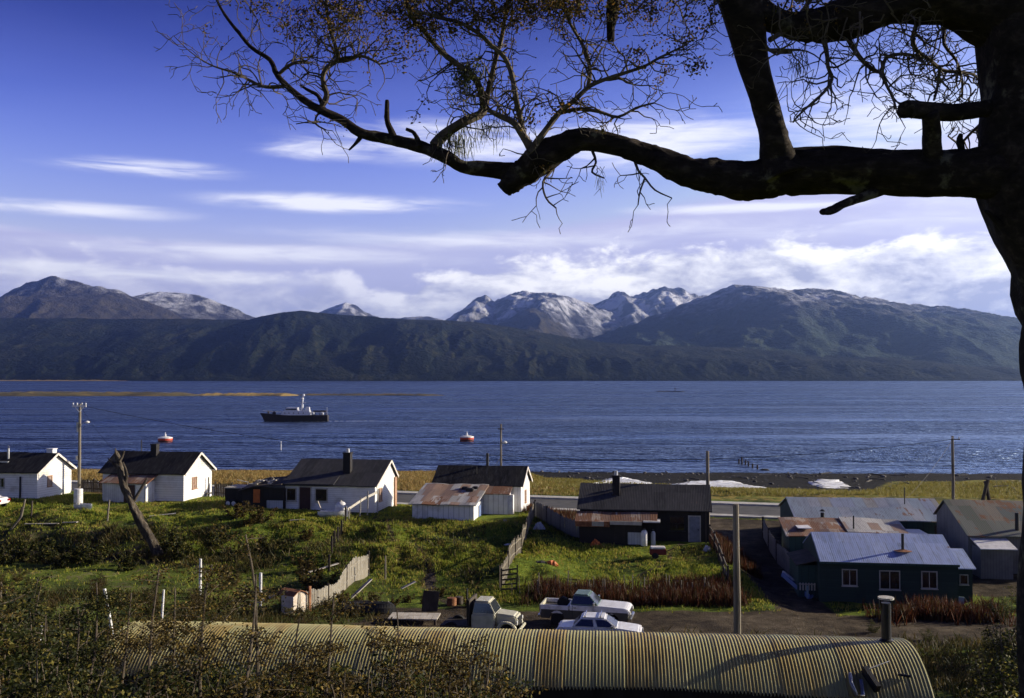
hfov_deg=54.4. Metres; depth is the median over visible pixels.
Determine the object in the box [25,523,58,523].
plank
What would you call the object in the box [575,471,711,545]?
house
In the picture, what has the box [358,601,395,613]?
upturned boat
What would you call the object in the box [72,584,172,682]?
sapling
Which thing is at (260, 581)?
stake
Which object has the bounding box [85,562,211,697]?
sapling
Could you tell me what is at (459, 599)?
drum
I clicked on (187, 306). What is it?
mountain
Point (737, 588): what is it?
post
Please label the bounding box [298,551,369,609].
board fence
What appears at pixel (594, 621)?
saloon car
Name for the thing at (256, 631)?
sapling
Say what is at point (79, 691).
shrub
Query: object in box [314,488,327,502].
window
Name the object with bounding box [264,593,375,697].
sapling
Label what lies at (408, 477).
meadow grass
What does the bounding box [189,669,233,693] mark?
shrub
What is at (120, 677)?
shrub
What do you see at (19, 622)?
shrub
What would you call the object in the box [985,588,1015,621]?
bush
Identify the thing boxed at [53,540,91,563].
bush
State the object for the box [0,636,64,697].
shrub
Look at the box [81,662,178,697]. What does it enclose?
shrub
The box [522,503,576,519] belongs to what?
red weeds
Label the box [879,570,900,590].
window
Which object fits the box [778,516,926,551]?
shack
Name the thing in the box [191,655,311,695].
shrub
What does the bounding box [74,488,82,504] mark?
drum
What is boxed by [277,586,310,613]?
hutch
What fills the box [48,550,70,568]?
bush
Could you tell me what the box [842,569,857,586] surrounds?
window
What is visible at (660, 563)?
tall grass
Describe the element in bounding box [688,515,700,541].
door
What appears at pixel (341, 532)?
wire fence
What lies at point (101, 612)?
sapling
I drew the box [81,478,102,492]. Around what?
board fence
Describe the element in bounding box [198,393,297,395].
sandbar
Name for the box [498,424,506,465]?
utility pole
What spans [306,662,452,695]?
shrub
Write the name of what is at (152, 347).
forested hill
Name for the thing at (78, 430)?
utility pole
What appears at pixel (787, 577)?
boat hull
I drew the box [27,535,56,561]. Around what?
bush
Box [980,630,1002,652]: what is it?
bush
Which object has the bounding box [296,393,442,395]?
sandbar
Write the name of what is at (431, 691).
shrub
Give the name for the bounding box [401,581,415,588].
plank
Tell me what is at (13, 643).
shrub
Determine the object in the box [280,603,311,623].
shrub
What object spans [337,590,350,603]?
bush
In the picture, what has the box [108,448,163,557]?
dead tree
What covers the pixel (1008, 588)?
bush
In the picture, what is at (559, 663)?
quonset hut
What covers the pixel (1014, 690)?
bush
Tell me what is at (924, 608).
red weeds
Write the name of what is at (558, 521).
board fence
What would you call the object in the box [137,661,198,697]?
shrub
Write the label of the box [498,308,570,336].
mountain
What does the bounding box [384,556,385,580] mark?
stake
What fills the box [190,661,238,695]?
shrub
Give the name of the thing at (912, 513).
house
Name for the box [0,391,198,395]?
sandbar
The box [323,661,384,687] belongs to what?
shrub
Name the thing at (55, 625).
shrub
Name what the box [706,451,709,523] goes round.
utility pole
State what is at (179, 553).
bush
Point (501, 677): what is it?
shrub
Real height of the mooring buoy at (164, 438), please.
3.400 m
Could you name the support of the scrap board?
on the ground at (796, 614)
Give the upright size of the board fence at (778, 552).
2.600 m
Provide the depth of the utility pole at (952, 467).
90.64 m
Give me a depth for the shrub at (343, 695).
16.24 m
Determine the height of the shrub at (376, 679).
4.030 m
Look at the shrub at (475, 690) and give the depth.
15.08 m
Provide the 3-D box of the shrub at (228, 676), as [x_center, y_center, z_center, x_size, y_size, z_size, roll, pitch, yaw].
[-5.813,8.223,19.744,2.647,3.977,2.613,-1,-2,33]
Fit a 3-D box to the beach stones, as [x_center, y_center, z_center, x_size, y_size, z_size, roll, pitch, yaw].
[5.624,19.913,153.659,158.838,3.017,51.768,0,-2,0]
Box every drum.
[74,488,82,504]
[447,597,456,605]
[456,596,462,604]
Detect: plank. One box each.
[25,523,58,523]
[308,563,338,571]
[351,579,372,598]
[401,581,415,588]
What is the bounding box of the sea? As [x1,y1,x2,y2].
[0,381,1023,473]
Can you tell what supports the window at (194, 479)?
in the cottage at (177, 476)
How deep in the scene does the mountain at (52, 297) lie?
7822.96 m
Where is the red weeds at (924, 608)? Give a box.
[856,591,1015,626]
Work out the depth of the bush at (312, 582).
61.44 m
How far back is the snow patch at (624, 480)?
138.42 m
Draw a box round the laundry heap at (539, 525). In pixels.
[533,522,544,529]
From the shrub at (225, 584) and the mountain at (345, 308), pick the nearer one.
the shrub at (225, 584)
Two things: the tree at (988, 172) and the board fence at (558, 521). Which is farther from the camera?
the board fence at (558, 521)
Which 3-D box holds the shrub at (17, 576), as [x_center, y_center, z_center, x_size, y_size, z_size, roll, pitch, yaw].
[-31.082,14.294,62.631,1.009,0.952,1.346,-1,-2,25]
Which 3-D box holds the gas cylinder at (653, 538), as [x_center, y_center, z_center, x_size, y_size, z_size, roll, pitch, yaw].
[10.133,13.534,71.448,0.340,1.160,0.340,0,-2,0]
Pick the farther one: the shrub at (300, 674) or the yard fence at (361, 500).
the yard fence at (361, 500)
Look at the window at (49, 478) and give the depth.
90.40 m
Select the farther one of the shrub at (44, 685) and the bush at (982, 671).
the bush at (982, 671)
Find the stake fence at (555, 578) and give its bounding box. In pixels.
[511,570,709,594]
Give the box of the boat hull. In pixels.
[781,571,812,598]
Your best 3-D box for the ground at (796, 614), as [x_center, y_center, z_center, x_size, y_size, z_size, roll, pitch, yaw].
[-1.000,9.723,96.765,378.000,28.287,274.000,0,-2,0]
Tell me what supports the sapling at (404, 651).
on the ground at (796, 614)
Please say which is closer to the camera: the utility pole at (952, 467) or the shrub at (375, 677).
the shrub at (375, 677)
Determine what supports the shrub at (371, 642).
on the ground at (796, 614)
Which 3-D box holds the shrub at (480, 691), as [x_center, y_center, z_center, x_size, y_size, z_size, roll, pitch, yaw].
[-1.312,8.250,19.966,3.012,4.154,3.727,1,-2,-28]
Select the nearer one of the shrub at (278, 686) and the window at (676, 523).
the shrub at (278, 686)
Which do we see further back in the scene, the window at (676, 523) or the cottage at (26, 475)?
the cottage at (26, 475)
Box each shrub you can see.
[0,572,6,582]
[0,576,93,693]
[0,597,70,661]
[0,606,77,697]
[0,631,70,697]
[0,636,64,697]
[0,649,80,697]
[1,638,64,697]
[3,617,88,680]
[4,597,122,697]
[4,616,129,697]
[4,661,70,697]
[6,573,55,649]
[8,569,29,582]
[19,609,110,692]
[19,614,62,649]
[23,576,31,583]
[39,596,60,610]
[46,591,101,677]
[49,620,65,639]
[55,664,102,697]
[58,662,216,697]
[62,661,114,697]
[69,669,134,697]
[73,658,182,697]
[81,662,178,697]
[86,579,108,595]
[90,570,108,587]
[98,667,175,697]
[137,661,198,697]
[139,580,161,602]
[140,591,161,613]
[147,672,314,697]
[157,663,265,697]
[163,651,217,697]
[163,665,245,697]
[179,644,267,694]
[185,588,208,611]
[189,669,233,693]
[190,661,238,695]
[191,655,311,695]
[193,586,207,600]
[213,667,292,697]
[217,661,254,691]
[218,577,236,590]
[222,569,243,585]
[222,660,338,692]
[241,677,424,697]
[248,662,321,697]
[265,659,351,697]
[276,660,370,688]
[276,672,360,697]
[279,667,425,697]
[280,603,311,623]
[288,635,422,697]
[291,634,358,695]
[292,613,317,623]
[293,679,425,697]
[294,641,387,697]
[305,670,388,697]
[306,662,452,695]
[307,665,357,685]
[314,633,407,694]
[314,652,397,697]
[315,649,484,697]
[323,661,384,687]
[334,670,443,697]
[336,679,520,697]
[343,662,438,694]
[354,670,402,695]
[357,674,463,697]
[385,660,522,697]
[399,654,458,697]
[400,674,535,697]
[411,675,496,697]
[411,690,476,697]
[429,656,520,697]
[430,653,548,697]
[437,647,514,697]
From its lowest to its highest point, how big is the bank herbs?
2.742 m
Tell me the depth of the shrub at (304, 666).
18.64 m
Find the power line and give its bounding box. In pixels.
[86,406,950,459]
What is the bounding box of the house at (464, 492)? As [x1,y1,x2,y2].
[408,453,532,520]
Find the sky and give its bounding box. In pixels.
[0,0,1016,319]
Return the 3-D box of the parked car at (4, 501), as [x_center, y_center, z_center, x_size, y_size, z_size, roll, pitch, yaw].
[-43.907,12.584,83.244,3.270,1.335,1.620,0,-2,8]
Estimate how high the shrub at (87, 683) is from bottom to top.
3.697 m
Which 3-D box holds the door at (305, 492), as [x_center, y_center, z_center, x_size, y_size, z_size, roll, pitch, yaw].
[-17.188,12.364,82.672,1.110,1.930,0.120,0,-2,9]
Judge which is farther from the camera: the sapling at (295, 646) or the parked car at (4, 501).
the parked car at (4, 501)
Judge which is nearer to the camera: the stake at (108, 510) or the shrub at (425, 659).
the shrub at (425, 659)
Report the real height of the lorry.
2.393 m
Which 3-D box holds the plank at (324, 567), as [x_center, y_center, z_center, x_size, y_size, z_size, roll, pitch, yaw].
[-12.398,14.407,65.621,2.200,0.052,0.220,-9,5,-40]
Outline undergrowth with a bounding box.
[2,585,1018,697]
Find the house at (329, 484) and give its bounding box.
[279,448,398,512]
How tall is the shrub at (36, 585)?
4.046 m
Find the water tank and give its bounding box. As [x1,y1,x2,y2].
[335,500,346,510]
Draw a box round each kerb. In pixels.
[71,480,779,506]
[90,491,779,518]
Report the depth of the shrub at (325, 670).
18.09 m
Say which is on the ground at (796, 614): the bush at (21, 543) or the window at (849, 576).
the bush at (21, 543)
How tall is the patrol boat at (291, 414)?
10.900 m
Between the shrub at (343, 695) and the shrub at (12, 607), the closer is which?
the shrub at (343, 695)
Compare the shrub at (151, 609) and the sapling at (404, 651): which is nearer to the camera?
the sapling at (404, 651)
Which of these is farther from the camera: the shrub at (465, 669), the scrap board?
the scrap board
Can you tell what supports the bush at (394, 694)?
on the ground at (796, 614)
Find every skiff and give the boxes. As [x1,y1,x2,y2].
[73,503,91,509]
[318,510,344,516]
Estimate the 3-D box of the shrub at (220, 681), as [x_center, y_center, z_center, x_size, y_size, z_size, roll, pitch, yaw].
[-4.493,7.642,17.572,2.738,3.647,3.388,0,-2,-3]
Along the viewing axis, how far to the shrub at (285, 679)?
15.81 m
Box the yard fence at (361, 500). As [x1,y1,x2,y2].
[346,489,378,518]
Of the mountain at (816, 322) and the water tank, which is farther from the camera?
the mountain at (816, 322)
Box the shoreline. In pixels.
[0,380,118,380]
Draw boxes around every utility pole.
[72,403,89,487]
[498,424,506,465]
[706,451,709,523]
[951,436,959,498]
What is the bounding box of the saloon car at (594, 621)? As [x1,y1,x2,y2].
[556,610,643,631]
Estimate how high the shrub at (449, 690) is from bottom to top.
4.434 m
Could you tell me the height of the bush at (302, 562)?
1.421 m
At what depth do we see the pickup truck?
52.46 m
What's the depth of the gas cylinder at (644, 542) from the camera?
71.06 m
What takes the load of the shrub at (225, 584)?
on the ground at (796, 614)
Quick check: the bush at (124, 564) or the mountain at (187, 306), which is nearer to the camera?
the bush at (124, 564)
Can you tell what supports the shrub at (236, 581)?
on the ground at (796, 614)
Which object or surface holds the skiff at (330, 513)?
on the ground at (796, 614)
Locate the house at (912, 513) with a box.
[778,487,938,533]
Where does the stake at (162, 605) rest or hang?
on the ground at (796, 614)
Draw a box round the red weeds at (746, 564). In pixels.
[709,529,762,578]
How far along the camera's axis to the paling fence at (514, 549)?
67.21 m
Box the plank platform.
[388,612,440,624]
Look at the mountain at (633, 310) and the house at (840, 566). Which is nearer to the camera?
the house at (840, 566)
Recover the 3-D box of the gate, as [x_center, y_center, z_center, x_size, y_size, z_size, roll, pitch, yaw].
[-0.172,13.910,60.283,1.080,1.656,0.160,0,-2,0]
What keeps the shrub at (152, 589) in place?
on the ground at (796, 614)
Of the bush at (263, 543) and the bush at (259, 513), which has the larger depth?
the bush at (259, 513)
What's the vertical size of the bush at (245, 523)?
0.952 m
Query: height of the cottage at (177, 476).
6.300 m
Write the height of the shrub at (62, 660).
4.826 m
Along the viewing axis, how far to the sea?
356.45 m
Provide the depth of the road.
93.25 m
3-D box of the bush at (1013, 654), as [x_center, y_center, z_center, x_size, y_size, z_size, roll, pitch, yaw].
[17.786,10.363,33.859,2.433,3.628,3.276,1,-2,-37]
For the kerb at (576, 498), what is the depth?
98.46 m
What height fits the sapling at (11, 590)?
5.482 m
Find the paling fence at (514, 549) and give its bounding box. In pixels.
[499,502,534,589]
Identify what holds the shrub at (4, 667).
on the ground at (796, 614)
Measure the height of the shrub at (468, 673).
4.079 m
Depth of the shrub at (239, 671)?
23.66 m
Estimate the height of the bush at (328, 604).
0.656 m
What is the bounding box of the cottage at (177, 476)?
[98,440,216,502]
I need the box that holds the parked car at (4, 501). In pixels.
[0,495,10,506]
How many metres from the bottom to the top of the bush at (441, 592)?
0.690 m
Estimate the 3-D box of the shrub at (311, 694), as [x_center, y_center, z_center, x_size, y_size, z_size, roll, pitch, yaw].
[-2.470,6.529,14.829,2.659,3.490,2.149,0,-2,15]
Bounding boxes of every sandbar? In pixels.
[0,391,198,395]
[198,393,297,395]
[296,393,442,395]
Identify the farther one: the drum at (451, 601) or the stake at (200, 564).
the stake at (200, 564)
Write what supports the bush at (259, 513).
on the ground at (796, 614)
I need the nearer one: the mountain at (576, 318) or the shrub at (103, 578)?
the shrub at (103, 578)
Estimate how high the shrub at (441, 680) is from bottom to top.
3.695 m
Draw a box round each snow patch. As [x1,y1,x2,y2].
[595,477,650,483]
[676,480,765,487]
[808,479,850,487]
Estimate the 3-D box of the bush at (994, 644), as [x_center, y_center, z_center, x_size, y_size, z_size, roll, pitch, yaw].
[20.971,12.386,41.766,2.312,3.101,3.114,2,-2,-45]
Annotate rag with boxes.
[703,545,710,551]
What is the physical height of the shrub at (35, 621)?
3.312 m
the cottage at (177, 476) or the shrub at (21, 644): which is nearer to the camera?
the shrub at (21, 644)
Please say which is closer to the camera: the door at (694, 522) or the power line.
the door at (694, 522)
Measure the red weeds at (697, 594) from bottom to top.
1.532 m
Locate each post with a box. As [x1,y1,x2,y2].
[10,499,25,529]
[733,504,740,633]
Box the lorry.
[440,589,525,628]
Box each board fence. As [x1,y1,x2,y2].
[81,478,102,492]
[214,482,248,495]
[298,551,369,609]
[534,500,578,537]
[762,517,789,574]
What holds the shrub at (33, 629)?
on the ground at (796, 614)
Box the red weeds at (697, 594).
[518,570,752,607]
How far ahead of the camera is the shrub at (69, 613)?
32.55 m
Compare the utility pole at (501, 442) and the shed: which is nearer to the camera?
the shed
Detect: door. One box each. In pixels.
[298,486,311,509]
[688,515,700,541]
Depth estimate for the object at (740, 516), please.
86.29 m
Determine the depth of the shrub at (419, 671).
22.15 m
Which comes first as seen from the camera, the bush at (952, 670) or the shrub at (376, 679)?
the shrub at (376, 679)
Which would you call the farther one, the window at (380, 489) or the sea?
the sea
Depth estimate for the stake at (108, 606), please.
44.69 m
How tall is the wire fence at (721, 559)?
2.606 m
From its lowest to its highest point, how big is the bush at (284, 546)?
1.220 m
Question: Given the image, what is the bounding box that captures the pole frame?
[981,480,990,499]
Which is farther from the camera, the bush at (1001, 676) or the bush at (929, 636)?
the bush at (929, 636)
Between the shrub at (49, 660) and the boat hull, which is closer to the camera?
the shrub at (49, 660)
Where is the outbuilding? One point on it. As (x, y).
(269, 492)
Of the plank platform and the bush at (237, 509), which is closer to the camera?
the plank platform
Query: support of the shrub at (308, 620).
on the ground at (796, 614)
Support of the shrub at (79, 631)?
on the ground at (796, 614)
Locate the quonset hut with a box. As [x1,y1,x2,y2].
[96,595,934,697]
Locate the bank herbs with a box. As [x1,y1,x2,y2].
[0,516,494,586]
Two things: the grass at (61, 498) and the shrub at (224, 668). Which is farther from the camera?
the grass at (61, 498)
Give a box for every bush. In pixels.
[0,545,20,565]
[4,535,32,560]
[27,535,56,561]
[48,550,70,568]
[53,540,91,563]
[80,541,111,564]
[114,551,142,572]
[158,527,186,552]
[167,536,194,561]
[204,526,226,549]
[221,500,249,518]
[242,516,256,526]
[247,504,277,523]
[257,532,272,549]
[275,537,297,552]
[289,553,314,572]
[295,566,340,590]
[297,527,315,540]
[324,599,332,608]
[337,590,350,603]
[367,591,383,600]
[390,595,401,604]
[401,593,414,602]
[434,587,444,596]
[866,618,880,632]
[918,628,934,640]
[937,643,954,654]
[945,658,970,680]
[956,626,1018,697]
[967,644,1015,690]
[979,623,1016,672]
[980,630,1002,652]
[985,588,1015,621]
[991,687,1018,697]
[997,625,1018,693]
[1004,585,1016,609]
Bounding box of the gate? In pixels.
[500,565,517,591]
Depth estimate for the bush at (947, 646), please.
45.62 m
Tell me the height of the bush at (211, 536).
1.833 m
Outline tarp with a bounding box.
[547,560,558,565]
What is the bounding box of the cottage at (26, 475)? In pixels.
[0,445,76,498]
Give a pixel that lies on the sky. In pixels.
(117, 173)
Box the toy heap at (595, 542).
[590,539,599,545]
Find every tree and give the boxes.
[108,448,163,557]
[152,0,1023,697]
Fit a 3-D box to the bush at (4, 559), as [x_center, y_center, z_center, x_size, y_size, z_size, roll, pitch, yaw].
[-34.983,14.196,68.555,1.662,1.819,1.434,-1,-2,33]
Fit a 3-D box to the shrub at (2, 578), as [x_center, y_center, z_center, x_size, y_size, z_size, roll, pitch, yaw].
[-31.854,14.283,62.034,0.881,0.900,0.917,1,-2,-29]
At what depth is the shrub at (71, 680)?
18.90 m
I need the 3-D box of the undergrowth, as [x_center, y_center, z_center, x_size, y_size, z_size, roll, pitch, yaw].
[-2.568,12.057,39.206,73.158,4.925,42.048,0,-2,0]
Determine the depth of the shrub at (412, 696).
15.76 m
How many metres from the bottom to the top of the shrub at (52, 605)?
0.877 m
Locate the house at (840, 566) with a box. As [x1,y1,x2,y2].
[787,532,975,608]
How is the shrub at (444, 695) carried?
on the ground at (796, 614)
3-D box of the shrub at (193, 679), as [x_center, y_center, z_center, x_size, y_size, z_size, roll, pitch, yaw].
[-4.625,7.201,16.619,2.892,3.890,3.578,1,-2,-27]
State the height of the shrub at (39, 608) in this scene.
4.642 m
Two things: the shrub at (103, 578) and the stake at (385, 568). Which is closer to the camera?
the shrub at (103, 578)
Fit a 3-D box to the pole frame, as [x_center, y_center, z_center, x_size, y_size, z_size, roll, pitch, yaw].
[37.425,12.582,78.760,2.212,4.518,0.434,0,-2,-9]
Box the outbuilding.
[238,476,285,508]
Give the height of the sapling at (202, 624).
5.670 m
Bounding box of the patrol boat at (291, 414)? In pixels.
[260,394,328,420]
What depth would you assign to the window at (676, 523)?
72.52 m
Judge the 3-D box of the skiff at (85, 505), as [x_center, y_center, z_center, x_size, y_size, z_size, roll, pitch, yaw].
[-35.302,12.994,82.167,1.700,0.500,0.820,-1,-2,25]
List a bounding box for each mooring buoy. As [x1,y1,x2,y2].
[158,432,172,441]
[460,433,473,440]
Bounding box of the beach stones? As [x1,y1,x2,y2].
[250,469,1021,488]
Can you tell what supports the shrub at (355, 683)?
on the ground at (796, 614)
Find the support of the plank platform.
on the ground at (796, 614)
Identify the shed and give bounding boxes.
[933,499,1022,578]
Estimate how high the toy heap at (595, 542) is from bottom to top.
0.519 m
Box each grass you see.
[0,493,876,609]
[71,468,576,494]
[399,473,1022,499]
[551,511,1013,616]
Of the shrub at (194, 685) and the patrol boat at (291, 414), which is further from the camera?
the patrol boat at (291, 414)
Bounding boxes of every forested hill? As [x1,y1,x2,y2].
[0,318,1013,377]
[0,351,1021,380]
[174,311,598,377]
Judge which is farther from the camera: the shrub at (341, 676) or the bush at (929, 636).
the bush at (929, 636)
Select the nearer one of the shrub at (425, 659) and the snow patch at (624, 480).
the shrub at (425, 659)
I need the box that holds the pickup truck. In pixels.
[538,589,634,624]
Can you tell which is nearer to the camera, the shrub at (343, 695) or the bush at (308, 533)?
the shrub at (343, 695)
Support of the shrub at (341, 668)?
on the ground at (796, 614)
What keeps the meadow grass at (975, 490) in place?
on the ground at (796, 614)
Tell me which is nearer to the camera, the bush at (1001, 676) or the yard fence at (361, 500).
the bush at (1001, 676)
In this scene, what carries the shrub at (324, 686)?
on the ground at (796, 614)
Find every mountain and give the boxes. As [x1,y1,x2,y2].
[0,276,182,318]
[132,292,255,319]
[319,302,441,319]
[446,291,622,338]
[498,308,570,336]
[585,284,1021,368]
[593,286,708,329]
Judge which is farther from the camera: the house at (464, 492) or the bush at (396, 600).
the house at (464, 492)
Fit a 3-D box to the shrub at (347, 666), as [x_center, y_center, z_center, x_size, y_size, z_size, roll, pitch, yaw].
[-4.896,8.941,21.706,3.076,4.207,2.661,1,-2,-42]
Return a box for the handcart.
[649,546,673,558]
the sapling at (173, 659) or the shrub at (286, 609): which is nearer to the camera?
the sapling at (173, 659)
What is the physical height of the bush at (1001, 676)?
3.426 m
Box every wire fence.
[328,507,345,571]
[709,524,728,582]
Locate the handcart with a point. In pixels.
(655, 551)
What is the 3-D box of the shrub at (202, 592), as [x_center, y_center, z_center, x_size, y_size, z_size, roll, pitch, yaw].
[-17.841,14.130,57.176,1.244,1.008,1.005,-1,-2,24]
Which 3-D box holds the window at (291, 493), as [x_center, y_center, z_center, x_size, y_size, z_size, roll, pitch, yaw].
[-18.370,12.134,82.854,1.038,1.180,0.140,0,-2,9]
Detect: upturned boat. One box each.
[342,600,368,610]
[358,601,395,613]
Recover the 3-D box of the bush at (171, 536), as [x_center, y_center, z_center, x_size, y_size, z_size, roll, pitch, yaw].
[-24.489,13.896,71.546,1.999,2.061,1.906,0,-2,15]
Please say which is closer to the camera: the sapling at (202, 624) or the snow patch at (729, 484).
the sapling at (202, 624)
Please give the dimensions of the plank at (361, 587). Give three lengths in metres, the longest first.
2.000 x 0.220 x 0.051 m
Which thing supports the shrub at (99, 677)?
on the ground at (796, 614)
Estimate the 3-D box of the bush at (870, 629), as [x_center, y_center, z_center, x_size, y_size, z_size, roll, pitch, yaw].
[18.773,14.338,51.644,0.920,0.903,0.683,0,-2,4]
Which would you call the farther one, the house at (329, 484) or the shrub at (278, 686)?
the house at (329, 484)
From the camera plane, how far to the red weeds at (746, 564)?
66.98 m
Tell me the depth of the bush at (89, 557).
68.41 m
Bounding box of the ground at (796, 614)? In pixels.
[0,469,1022,697]
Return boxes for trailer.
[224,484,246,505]
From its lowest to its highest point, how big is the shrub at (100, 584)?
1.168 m
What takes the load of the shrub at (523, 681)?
on the ground at (796, 614)
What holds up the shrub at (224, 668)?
on the ground at (796, 614)
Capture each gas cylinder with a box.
[641,528,647,545]
[651,529,655,545]
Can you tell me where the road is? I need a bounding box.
[71,483,779,515]
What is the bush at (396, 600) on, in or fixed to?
on the ground at (796, 614)
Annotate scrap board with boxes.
[421,590,438,611]
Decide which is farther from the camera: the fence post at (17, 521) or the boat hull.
the fence post at (17, 521)
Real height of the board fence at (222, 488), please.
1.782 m
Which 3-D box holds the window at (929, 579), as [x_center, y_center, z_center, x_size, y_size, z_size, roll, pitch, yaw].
[24.702,13.697,58.912,0.976,1.080,0.140,0,-2,8]
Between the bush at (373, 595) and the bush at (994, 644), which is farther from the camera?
the bush at (373, 595)
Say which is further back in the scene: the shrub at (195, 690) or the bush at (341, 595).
the bush at (341, 595)
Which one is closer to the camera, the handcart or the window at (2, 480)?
the handcart
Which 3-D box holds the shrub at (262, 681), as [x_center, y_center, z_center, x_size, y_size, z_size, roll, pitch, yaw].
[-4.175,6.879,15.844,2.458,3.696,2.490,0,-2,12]
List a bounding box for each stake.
[103,588,112,635]
[107,500,109,520]
[161,590,164,617]
[199,559,201,594]
[259,573,261,605]
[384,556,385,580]
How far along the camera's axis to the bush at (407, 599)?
58.01 m
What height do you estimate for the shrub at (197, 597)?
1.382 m
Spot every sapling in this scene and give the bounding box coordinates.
[0,581,48,696]
[49,582,140,697]
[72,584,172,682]
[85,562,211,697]
[142,588,211,697]
[152,557,251,697]
[183,519,342,697]
[217,574,307,697]
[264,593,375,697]
[267,604,340,696]
[355,610,440,697]
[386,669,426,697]
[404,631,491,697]
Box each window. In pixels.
[0,478,4,487]
[47,475,52,486]
[192,476,197,489]
[285,488,296,501]
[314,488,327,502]
[379,488,382,501]
[669,516,684,531]
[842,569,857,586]
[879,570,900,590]
[921,571,938,589]
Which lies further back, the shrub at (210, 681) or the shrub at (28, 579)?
the shrub at (28, 579)
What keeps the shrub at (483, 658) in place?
on the ground at (796, 614)
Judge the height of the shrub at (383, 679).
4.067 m
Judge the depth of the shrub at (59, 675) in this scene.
17.32 m
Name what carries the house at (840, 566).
on the ground at (796, 614)

